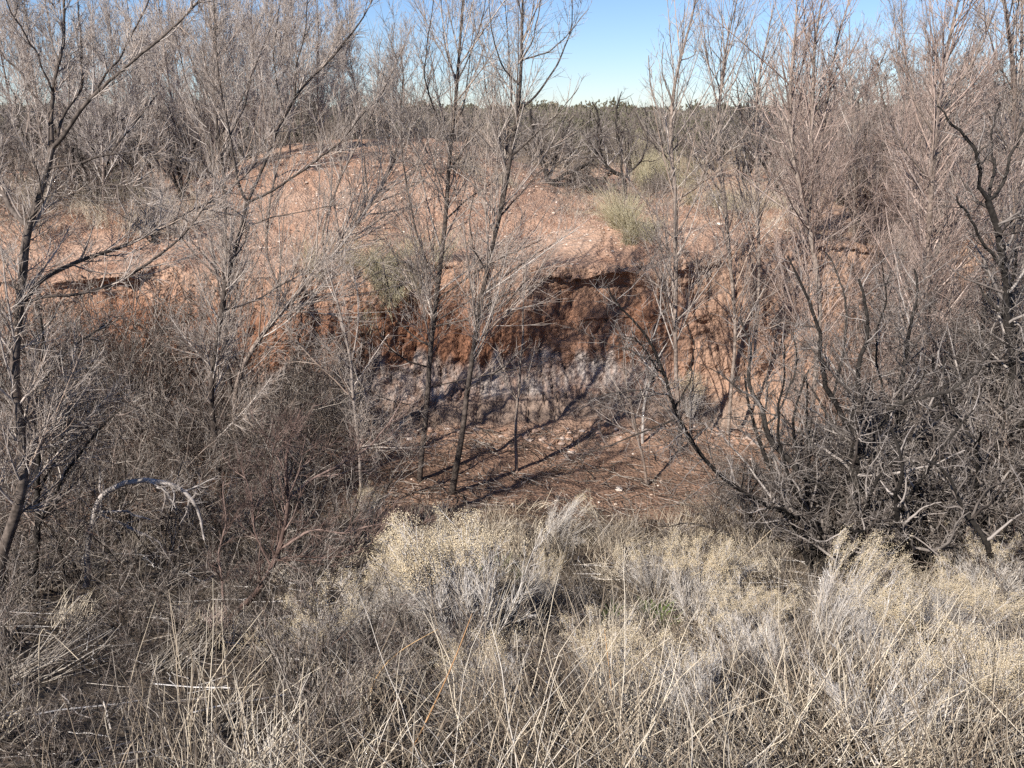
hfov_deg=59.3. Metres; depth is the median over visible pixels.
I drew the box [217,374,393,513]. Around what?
bare shrub
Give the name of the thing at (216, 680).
stalk
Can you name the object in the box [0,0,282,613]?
bare tree
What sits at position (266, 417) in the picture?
bare shrub
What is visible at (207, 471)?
bare shrub
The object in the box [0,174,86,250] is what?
bare shrub
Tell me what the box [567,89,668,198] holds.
mesquite
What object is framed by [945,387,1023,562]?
bare shrub
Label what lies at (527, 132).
mesquite
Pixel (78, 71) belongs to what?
bare tree
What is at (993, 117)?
bare shrub
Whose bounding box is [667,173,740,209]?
grass clump
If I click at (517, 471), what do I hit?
floor pebbles
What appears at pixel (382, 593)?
seeding shrub
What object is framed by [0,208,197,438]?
bare shrub
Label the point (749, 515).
mesquite
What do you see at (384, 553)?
seeding shrub
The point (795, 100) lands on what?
mesquite
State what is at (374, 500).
seeding shrub
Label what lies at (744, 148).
mesquite
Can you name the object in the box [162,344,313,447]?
bare shrub
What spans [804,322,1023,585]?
mesquite
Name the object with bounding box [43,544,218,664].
bare shrub
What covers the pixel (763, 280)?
bare shrub
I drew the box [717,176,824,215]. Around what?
grass clump
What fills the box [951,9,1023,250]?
bare tree
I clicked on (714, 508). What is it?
bare shrub
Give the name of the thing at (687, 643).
bare shrub
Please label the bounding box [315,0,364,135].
bare tree
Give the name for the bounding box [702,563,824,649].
seeding shrub
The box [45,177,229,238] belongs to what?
grass clump
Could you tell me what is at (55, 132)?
mesquite
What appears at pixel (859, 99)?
mesquite
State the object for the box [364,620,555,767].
bare shrub
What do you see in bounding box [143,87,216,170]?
mesquite
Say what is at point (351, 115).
mesquite
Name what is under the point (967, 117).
bare shrub
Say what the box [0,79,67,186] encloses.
mesquite
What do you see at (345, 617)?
seeding shrub
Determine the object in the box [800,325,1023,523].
mesquite
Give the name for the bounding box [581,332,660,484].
sapling
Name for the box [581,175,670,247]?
shrub
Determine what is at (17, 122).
mesquite
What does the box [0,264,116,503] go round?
bare shrub
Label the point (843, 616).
seeding shrub
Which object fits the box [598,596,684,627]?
grass clump
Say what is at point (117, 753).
bare shrub
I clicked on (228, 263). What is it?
bare tree
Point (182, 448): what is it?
bare shrub
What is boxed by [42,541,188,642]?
bare shrub
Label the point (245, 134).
mesquite
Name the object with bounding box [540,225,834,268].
lip pebbles
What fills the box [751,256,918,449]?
bare shrub
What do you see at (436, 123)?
mesquite
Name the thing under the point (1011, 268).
bare shrub
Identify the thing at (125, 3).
bare tree
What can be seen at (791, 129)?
bare tree
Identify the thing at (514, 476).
twig litter
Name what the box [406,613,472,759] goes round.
stalk
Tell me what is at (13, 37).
bare tree
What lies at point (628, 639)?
seeding shrub
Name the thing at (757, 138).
bare tree
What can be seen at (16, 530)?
bare shrub
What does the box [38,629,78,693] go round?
stalk
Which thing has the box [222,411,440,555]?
bare shrub
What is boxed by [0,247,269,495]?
bare shrub
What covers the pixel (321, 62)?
bare tree
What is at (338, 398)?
seeding shrub
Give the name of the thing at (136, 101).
bare tree
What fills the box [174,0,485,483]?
bare tree
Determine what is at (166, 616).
bare shrub
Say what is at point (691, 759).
tall dry grass
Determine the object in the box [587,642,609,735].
stalk
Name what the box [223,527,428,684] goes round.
bare shrub
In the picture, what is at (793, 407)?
bare shrub
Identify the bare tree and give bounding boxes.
[0,0,41,175]
[0,0,65,175]
[0,0,78,194]
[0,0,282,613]
[0,93,29,162]
[18,0,88,174]
[36,4,119,181]
[50,0,112,116]
[56,0,146,204]
[70,0,151,202]
[80,0,155,175]
[100,0,168,169]
[103,0,294,437]
[108,0,183,184]
[109,0,172,196]
[120,0,199,181]
[127,0,389,522]
[134,0,188,164]
[147,0,211,175]
[155,0,238,173]
[172,1,236,180]
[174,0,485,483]
[176,0,242,160]
[200,0,257,170]
[206,0,254,159]
[221,0,274,157]
[226,0,286,153]
[226,0,294,177]
[231,0,301,139]
[256,0,314,143]
[259,0,314,155]
[261,0,321,149]
[279,0,346,148]
[297,0,350,134]
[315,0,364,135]
[321,0,375,134]
[324,1,376,135]
[339,0,583,481]
[359,15,410,139]
[368,11,415,135]
[425,0,610,494]
[610,0,750,452]
[647,0,816,433]
[671,0,894,445]
[700,0,838,354]
[759,13,848,230]
[816,0,915,241]
[823,30,900,220]
[842,186,934,416]
[848,0,1023,463]
[865,0,959,232]
[878,110,1004,355]
[879,1,967,228]
[881,0,1015,255]
[896,0,968,124]
[919,0,1023,385]
[928,0,1014,234]
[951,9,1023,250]
[984,46,1023,220]
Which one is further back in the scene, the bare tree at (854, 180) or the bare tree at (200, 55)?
the bare tree at (200, 55)
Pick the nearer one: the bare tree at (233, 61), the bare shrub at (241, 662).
the bare shrub at (241, 662)
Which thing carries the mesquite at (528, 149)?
on the ground at (556, 393)
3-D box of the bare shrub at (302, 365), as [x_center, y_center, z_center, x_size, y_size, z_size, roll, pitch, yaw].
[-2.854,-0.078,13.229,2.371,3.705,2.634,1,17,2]
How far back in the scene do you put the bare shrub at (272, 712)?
4.97 m
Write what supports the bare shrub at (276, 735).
on the ground at (556, 393)
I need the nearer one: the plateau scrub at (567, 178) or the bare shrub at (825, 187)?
the bare shrub at (825, 187)
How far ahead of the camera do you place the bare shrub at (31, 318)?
14.02 m
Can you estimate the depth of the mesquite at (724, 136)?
29.65 m
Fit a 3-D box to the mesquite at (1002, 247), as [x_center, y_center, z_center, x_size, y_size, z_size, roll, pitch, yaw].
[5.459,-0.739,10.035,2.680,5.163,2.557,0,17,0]
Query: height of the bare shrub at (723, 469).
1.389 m
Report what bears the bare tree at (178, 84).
on the ground at (556, 393)
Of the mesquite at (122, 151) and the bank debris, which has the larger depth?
the mesquite at (122, 151)
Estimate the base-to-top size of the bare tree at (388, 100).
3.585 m
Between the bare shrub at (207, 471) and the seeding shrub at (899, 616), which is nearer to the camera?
the seeding shrub at (899, 616)
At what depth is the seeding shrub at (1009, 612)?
6.36 m
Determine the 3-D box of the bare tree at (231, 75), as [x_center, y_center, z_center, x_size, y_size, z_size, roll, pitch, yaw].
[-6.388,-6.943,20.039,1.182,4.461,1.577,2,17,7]
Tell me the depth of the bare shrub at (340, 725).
4.13 m
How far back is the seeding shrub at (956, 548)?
8.99 m
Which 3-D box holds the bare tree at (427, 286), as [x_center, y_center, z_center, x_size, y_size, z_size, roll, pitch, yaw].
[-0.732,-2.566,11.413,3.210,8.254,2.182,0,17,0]
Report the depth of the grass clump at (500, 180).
20.41 m
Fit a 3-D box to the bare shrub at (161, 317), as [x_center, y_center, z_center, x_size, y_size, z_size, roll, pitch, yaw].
[-5.638,-0.741,13.022,3.224,3.923,4.165,-10,20,-29]
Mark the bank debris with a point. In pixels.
(544, 437)
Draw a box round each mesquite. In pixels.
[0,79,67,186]
[0,99,40,170]
[8,103,100,204]
[24,90,85,169]
[54,83,153,206]
[60,94,155,185]
[76,89,183,191]
[78,92,133,162]
[101,96,205,196]
[114,166,173,243]
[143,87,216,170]
[163,75,207,153]
[207,116,244,168]
[226,87,280,159]
[247,85,316,149]
[289,89,332,142]
[291,78,361,142]
[308,85,379,138]
[331,89,366,138]
[367,80,431,138]
[397,102,459,136]
[438,99,476,142]
[490,110,534,151]
[508,103,551,159]
[509,107,632,196]
[548,221,1017,573]
[552,110,605,167]
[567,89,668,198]
[570,109,609,162]
[610,122,644,175]
[637,113,697,170]
[653,448,802,561]
[674,111,725,177]
[712,94,776,163]
[721,83,787,164]
[721,349,979,585]
[721,352,941,591]
[722,82,786,183]
[723,85,814,195]
[733,385,894,509]
[736,394,866,552]
[739,67,848,179]
[745,352,1023,546]
[752,329,974,495]
[778,70,824,150]
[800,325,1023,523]
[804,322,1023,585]
[810,376,1023,585]
[815,49,903,205]
[817,35,967,184]
[827,99,903,224]
[859,45,982,205]
[863,297,1018,473]
[864,76,1023,498]
[887,30,1022,151]
[893,44,1011,123]
[900,227,1023,481]
[900,326,1023,543]
[902,45,1023,185]
[927,262,1023,492]
[931,297,1023,537]
[957,51,1011,154]
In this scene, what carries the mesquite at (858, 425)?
on the ground at (556, 393)
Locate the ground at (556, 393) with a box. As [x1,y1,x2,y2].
[0,111,1023,767]
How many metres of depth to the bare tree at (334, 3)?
28.97 m
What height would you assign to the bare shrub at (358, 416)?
3.679 m
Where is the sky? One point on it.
(613, 44)
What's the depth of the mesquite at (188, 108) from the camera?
31.68 m
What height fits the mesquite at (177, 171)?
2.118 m
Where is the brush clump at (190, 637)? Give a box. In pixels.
[117,606,232,670]
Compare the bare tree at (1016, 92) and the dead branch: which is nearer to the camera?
the dead branch
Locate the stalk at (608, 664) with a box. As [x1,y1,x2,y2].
[604,630,613,718]
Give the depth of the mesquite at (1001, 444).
9.53 m
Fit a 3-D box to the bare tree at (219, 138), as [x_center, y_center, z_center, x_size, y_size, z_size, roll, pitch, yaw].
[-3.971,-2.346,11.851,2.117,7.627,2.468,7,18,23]
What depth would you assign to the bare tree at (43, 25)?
22.34 m
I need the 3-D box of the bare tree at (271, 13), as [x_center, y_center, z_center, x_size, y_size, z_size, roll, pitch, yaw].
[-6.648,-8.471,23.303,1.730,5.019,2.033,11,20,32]
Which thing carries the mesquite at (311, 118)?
on the ground at (556, 393)
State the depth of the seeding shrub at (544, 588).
7.39 m
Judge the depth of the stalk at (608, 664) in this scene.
4.72 m
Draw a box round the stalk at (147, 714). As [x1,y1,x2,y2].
[118,669,184,764]
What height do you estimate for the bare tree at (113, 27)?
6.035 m
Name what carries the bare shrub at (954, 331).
on the ground at (556, 393)
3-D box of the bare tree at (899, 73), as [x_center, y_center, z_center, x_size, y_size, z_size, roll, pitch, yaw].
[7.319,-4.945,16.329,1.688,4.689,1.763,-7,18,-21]
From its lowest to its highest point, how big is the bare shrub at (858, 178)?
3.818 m
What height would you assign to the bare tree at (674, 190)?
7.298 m
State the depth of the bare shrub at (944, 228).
14.18 m
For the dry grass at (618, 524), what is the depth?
10.89 m
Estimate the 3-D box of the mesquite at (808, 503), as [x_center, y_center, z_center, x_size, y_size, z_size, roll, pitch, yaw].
[2.894,0.931,8.668,1.974,2.348,2.176,-8,19,-25]
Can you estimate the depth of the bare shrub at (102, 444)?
12.14 m
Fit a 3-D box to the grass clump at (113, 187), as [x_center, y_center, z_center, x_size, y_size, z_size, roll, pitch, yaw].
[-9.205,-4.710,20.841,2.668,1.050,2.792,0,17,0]
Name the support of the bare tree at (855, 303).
on the ground at (556, 393)
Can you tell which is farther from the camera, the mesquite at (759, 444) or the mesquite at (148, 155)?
the mesquite at (148, 155)
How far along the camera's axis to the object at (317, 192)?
19.19 m
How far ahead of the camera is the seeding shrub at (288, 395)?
13.79 m
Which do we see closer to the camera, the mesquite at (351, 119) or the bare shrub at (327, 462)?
the bare shrub at (327, 462)
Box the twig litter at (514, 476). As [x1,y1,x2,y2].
[19,359,965,546]
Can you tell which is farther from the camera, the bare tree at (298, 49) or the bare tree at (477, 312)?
the bare tree at (298, 49)
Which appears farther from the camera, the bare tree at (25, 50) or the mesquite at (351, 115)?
the mesquite at (351, 115)
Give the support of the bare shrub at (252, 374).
on the ground at (556, 393)
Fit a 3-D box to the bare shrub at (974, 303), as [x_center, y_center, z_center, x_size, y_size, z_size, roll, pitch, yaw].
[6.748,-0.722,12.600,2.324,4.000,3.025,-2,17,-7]
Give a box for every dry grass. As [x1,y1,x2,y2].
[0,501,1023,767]
[0,549,1023,767]
[312,489,893,550]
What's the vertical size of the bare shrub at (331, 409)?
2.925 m
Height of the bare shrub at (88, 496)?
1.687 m
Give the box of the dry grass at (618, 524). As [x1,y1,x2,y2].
[312,489,893,550]
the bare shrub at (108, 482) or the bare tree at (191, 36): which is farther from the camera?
the bare tree at (191, 36)
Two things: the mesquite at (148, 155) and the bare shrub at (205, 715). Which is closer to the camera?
the bare shrub at (205, 715)
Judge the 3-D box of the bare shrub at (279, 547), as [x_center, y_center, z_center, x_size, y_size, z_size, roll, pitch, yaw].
[-1.485,1.006,6.903,1.980,2.108,1.126,0,17,0]
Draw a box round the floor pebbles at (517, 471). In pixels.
[177,429,803,518]
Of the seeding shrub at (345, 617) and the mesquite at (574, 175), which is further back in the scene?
the mesquite at (574, 175)
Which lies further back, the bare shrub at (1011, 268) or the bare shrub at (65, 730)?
the bare shrub at (1011, 268)
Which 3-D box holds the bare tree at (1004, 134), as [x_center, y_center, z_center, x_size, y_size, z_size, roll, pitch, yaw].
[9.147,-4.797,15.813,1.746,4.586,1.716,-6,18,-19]
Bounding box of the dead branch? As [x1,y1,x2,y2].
[49,456,221,587]
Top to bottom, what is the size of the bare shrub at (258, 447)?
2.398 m
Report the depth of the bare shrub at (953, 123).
15.89 m
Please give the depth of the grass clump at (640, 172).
23.55 m
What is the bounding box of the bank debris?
[184,382,822,459]
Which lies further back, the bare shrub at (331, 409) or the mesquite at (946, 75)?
the mesquite at (946, 75)
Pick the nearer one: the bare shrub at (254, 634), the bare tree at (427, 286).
the bare shrub at (254, 634)
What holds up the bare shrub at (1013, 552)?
on the ground at (556, 393)
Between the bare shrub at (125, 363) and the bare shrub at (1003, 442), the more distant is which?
the bare shrub at (125, 363)
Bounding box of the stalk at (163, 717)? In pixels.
[159,686,164,758]
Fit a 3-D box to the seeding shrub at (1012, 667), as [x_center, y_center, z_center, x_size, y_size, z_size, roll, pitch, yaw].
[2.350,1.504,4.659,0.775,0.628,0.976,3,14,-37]
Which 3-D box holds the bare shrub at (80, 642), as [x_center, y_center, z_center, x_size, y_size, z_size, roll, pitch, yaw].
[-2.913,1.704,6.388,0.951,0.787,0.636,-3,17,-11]
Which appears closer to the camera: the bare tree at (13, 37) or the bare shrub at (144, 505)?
the bare shrub at (144, 505)
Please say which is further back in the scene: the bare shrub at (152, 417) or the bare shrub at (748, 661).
the bare shrub at (152, 417)
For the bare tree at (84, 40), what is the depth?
28.01 m
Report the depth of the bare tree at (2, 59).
24.59 m
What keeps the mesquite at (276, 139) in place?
on the ground at (556, 393)
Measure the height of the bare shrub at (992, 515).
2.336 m
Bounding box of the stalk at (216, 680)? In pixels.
[213,606,217,760]
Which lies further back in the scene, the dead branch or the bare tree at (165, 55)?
the bare tree at (165, 55)
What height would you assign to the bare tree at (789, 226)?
3.948 m
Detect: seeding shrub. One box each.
[236,558,379,686]
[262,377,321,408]
[306,378,362,412]
[350,482,385,523]
[356,507,467,630]
[357,534,452,633]
[367,500,548,664]
[410,624,531,732]
[521,546,565,617]
[538,488,596,548]
[552,601,720,725]
[593,622,743,749]
[611,536,686,605]
[657,527,767,625]
[660,371,712,416]
[680,606,797,702]
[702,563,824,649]
[798,635,980,762]
[806,525,917,666]
[831,575,985,700]
[889,550,1023,656]
[902,611,1023,740]
[939,503,1023,570]
[940,525,1023,602]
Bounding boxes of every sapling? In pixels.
[487,261,550,470]
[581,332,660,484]
[623,332,671,443]
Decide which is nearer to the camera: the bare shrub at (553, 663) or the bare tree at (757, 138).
the bare shrub at (553, 663)
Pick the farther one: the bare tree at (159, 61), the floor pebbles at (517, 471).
the bare tree at (159, 61)
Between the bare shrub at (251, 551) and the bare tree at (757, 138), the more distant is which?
the bare tree at (757, 138)
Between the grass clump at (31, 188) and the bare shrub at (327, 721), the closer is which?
the bare shrub at (327, 721)
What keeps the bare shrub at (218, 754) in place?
on the ground at (556, 393)
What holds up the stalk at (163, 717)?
on the ground at (556, 393)
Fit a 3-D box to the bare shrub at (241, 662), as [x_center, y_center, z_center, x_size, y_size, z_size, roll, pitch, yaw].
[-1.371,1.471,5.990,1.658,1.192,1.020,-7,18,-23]
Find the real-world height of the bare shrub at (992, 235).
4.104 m
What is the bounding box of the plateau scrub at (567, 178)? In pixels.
[2,107,829,219]
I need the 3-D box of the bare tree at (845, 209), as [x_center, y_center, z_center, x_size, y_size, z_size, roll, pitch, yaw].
[7.139,-5.326,18.594,1.484,3.898,1.458,4,18,14]
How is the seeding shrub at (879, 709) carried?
on the ground at (556, 393)
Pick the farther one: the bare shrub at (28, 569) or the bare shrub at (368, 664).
the bare shrub at (28, 569)
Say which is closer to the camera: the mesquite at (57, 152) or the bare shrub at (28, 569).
the bare shrub at (28, 569)
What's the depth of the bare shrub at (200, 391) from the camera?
13.60 m
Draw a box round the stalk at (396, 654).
[370,629,437,691]
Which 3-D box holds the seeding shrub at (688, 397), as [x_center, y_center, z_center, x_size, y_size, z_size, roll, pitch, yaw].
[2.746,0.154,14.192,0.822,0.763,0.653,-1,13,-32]
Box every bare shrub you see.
[0,118,70,229]
[0,130,33,221]
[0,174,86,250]
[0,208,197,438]
[0,213,111,451]
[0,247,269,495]
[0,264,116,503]
[0,266,75,381]
[0,271,151,597]
[0,280,172,413]
[0,331,140,502]
[0,356,202,504]
[0,390,143,522]
[0,412,158,548]
[0,424,134,601]
[0,486,75,591]
[0,486,126,614]
[0,488,158,606]
[0,530,81,652]
[0,583,36,692]
[0,603,60,766]
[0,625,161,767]
[0,644,151,767]
[1,364,279,544]
[1,407,167,558]
[1,692,175,767]
[3,106,124,208]
[13,204,262,457]
[20,582,174,666]
[27,280,283,505]
[27,529,147,611]
[32,400,205,539]
[42,534,230,666]
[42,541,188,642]
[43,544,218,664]
[53,302,189,438]
[56,128,189,222]
[60,450,250,605]
[69,670,174,720]
[87,226,312,461]
[92,358,248,483]
[92,719,148,767]
[94,623,174,677]
[122,690,196,766]
[123,446,377,598]
[138,395,289,566]
[140,344,253,460]
[141,433,274,559]
[143,388,316,548]
[157,350,353,492]
[161,551,271,652]
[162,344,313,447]
[173,524,315,617]
[174,639,288,726]
[177,313,347,535]
[178,525,409,684]
[183,370,345,531]
[189,515,349,628]
[195,593,300,669]
[196,392,444,630]
[198,732,245,767]
[209,576,418,757]
[215,511,386,693]
[215,707,313,766]
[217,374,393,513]
[219,307,380,439]
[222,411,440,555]
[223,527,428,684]
[227,259,406,468]
[252,688,292,738]
[252,704,311,762]
[266,226,461,497]
[268,550,450,730]
[270,311,416,481]
[284,424,476,593]
[284,637,449,767]
[363,554,535,674]
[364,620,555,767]
[372,600,566,698]
[476,589,595,719]
[571,589,750,700]
[641,457,756,558]
[667,409,784,505]
[694,609,851,716]
[719,377,865,551]
[736,218,799,319]
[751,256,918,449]
[753,433,918,578]
[761,392,974,557]
[767,53,860,230]
[768,301,839,456]
[769,43,882,245]
[795,25,947,244]
[809,219,970,405]
[822,25,929,234]
[823,381,1023,589]
[824,52,976,277]
[837,152,990,378]
[848,356,1023,539]
[853,194,968,423]
[866,114,1023,352]
[875,230,1020,477]
[881,69,1021,257]
[892,36,1019,240]
[893,248,1023,482]
[894,32,1008,225]
[907,376,1023,535]
[922,250,1022,442]
[931,190,1023,399]
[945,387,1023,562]
[958,140,1023,334]
[962,199,1023,377]
[969,30,1023,235]
[984,463,1023,608]
[998,140,1023,282]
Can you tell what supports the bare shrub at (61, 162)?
on the ground at (556, 393)
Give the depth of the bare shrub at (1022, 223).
15.06 m
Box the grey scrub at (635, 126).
[0,103,1005,163]
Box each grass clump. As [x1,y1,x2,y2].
[0,164,114,206]
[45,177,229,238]
[61,163,155,205]
[285,222,468,287]
[353,230,426,341]
[442,146,519,187]
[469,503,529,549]
[473,553,522,578]
[575,129,677,163]
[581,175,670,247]
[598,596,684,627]
[623,142,708,191]
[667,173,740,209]
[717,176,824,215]
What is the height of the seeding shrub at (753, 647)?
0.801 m
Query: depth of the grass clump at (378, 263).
14.75 m
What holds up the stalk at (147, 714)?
on the ground at (556, 393)
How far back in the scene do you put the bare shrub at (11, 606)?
6.38 m
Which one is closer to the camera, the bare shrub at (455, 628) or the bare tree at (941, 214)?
the bare shrub at (455, 628)
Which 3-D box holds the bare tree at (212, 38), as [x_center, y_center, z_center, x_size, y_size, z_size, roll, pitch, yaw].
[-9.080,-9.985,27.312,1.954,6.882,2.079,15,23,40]
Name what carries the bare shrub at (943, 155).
on the ground at (556, 393)
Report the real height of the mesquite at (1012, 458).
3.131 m
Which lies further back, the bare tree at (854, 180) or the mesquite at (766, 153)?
the mesquite at (766, 153)
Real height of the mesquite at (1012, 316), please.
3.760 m
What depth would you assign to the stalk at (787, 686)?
4.63 m
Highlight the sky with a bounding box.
[0,0,1023,110]
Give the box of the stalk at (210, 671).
[203,588,213,761]
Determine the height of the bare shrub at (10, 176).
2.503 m
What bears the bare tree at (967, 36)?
on the ground at (556, 393)
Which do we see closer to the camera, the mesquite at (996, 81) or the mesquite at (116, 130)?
the mesquite at (996, 81)
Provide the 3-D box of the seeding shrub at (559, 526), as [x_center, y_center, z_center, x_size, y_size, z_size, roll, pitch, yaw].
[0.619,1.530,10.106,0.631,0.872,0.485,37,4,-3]
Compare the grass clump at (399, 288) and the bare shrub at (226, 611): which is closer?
the bare shrub at (226, 611)
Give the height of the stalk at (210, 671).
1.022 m
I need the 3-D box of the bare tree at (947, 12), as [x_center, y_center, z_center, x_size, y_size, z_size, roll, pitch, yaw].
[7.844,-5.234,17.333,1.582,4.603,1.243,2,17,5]
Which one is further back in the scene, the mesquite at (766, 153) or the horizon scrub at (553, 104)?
the horizon scrub at (553, 104)
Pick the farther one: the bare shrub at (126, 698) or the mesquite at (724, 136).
the mesquite at (724, 136)
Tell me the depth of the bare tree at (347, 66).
27.36 m
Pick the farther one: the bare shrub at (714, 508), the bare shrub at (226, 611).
the bare shrub at (714, 508)
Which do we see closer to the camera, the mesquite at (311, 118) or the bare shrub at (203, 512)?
the bare shrub at (203, 512)
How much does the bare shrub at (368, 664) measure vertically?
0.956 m
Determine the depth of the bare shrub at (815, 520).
9.12 m
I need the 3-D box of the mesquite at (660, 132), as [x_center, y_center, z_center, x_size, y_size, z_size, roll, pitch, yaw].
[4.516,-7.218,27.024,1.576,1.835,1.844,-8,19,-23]
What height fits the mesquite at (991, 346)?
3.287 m
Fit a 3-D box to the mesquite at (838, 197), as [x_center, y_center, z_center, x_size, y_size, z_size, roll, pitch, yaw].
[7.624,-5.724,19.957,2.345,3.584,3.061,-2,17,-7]
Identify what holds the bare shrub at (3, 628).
on the ground at (556, 393)
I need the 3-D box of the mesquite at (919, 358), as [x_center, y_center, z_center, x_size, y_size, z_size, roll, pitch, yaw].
[6.787,0.085,12.472,3.999,2.778,2.435,3,17,10]
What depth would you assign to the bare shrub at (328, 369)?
13.71 m
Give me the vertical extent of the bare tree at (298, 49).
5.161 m
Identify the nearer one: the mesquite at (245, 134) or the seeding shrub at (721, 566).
the seeding shrub at (721, 566)
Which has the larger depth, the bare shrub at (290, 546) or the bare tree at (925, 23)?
the bare tree at (925, 23)
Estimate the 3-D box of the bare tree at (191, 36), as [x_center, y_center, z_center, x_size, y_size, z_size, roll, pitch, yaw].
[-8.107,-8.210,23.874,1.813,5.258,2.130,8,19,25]
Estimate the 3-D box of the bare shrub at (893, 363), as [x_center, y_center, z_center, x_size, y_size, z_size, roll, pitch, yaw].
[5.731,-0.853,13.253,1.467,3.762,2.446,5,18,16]
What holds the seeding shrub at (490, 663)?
on the ground at (556, 393)
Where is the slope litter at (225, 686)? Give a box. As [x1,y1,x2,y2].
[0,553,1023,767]
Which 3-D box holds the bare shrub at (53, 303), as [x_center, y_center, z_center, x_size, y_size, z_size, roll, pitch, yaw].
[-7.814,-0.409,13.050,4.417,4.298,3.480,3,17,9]
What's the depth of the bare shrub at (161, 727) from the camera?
4.65 m
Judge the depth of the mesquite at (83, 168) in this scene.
17.88 m
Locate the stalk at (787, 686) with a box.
[773,658,787,734]
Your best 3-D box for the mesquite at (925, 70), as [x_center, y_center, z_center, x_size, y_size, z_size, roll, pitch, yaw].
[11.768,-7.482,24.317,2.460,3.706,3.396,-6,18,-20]
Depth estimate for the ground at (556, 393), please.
14.66 m
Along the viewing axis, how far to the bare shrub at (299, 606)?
5.62 m
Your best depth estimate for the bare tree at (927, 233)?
10.40 m
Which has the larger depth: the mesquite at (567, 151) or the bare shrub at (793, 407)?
the mesquite at (567, 151)
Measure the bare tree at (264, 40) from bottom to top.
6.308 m
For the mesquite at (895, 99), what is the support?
on the ground at (556, 393)
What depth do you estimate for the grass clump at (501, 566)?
9.21 m
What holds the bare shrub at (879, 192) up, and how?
on the ground at (556, 393)
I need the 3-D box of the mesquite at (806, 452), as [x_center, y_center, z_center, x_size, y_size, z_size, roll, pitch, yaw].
[3.830,0.777,11.459,2.116,1.900,2.489,2,17,8]
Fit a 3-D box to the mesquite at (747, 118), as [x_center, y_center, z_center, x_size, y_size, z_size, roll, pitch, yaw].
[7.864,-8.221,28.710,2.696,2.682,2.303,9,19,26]
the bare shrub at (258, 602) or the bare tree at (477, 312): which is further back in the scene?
the bare tree at (477, 312)
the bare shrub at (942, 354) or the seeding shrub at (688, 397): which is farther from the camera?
the seeding shrub at (688, 397)
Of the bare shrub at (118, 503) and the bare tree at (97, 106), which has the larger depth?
the bare tree at (97, 106)
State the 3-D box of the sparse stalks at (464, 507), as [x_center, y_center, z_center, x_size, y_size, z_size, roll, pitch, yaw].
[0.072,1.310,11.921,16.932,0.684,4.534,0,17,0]
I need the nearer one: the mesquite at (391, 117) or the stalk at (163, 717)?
the stalk at (163, 717)
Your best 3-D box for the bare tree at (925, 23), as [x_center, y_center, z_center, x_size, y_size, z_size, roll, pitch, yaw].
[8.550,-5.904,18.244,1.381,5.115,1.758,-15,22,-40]
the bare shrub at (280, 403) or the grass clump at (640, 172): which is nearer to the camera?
the bare shrub at (280, 403)
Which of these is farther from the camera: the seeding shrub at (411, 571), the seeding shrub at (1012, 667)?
the seeding shrub at (411, 571)
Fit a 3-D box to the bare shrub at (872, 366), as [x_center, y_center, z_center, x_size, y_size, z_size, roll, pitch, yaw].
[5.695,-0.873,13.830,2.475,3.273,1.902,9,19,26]
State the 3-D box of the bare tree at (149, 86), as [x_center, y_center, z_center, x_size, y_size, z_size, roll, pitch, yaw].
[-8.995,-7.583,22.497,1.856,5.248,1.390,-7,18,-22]
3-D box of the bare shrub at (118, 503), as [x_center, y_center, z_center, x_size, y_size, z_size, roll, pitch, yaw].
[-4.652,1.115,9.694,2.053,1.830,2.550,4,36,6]
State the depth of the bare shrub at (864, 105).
16.93 m
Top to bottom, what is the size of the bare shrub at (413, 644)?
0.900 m
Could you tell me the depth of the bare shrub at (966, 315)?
12.10 m
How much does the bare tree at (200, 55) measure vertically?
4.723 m
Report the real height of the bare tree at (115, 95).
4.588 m
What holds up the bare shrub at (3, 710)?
on the ground at (556, 393)
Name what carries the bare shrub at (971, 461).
on the ground at (556, 393)
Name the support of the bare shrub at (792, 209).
on the ground at (556, 393)
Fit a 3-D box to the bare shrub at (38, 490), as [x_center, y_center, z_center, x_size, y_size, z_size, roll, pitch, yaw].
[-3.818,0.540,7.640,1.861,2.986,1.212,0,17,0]
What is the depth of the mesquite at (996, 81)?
22.95 m
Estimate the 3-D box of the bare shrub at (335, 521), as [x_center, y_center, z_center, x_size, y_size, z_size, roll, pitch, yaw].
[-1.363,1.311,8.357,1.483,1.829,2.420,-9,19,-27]
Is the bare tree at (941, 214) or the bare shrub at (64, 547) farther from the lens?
the bare tree at (941, 214)
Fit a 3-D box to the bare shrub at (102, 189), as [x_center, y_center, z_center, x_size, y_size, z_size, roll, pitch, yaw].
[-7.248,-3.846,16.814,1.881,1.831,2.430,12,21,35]
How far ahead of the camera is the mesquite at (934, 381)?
9.71 m
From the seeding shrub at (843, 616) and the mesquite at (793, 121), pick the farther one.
the mesquite at (793, 121)
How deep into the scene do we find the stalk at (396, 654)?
4.93 m
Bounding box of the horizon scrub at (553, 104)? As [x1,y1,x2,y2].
[0,94,992,121]
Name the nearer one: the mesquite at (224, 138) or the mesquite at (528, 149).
the mesquite at (224, 138)
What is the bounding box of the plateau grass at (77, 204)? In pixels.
[0,147,1021,267]
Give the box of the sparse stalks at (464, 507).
[21,426,907,551]
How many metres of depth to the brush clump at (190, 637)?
6.31 m

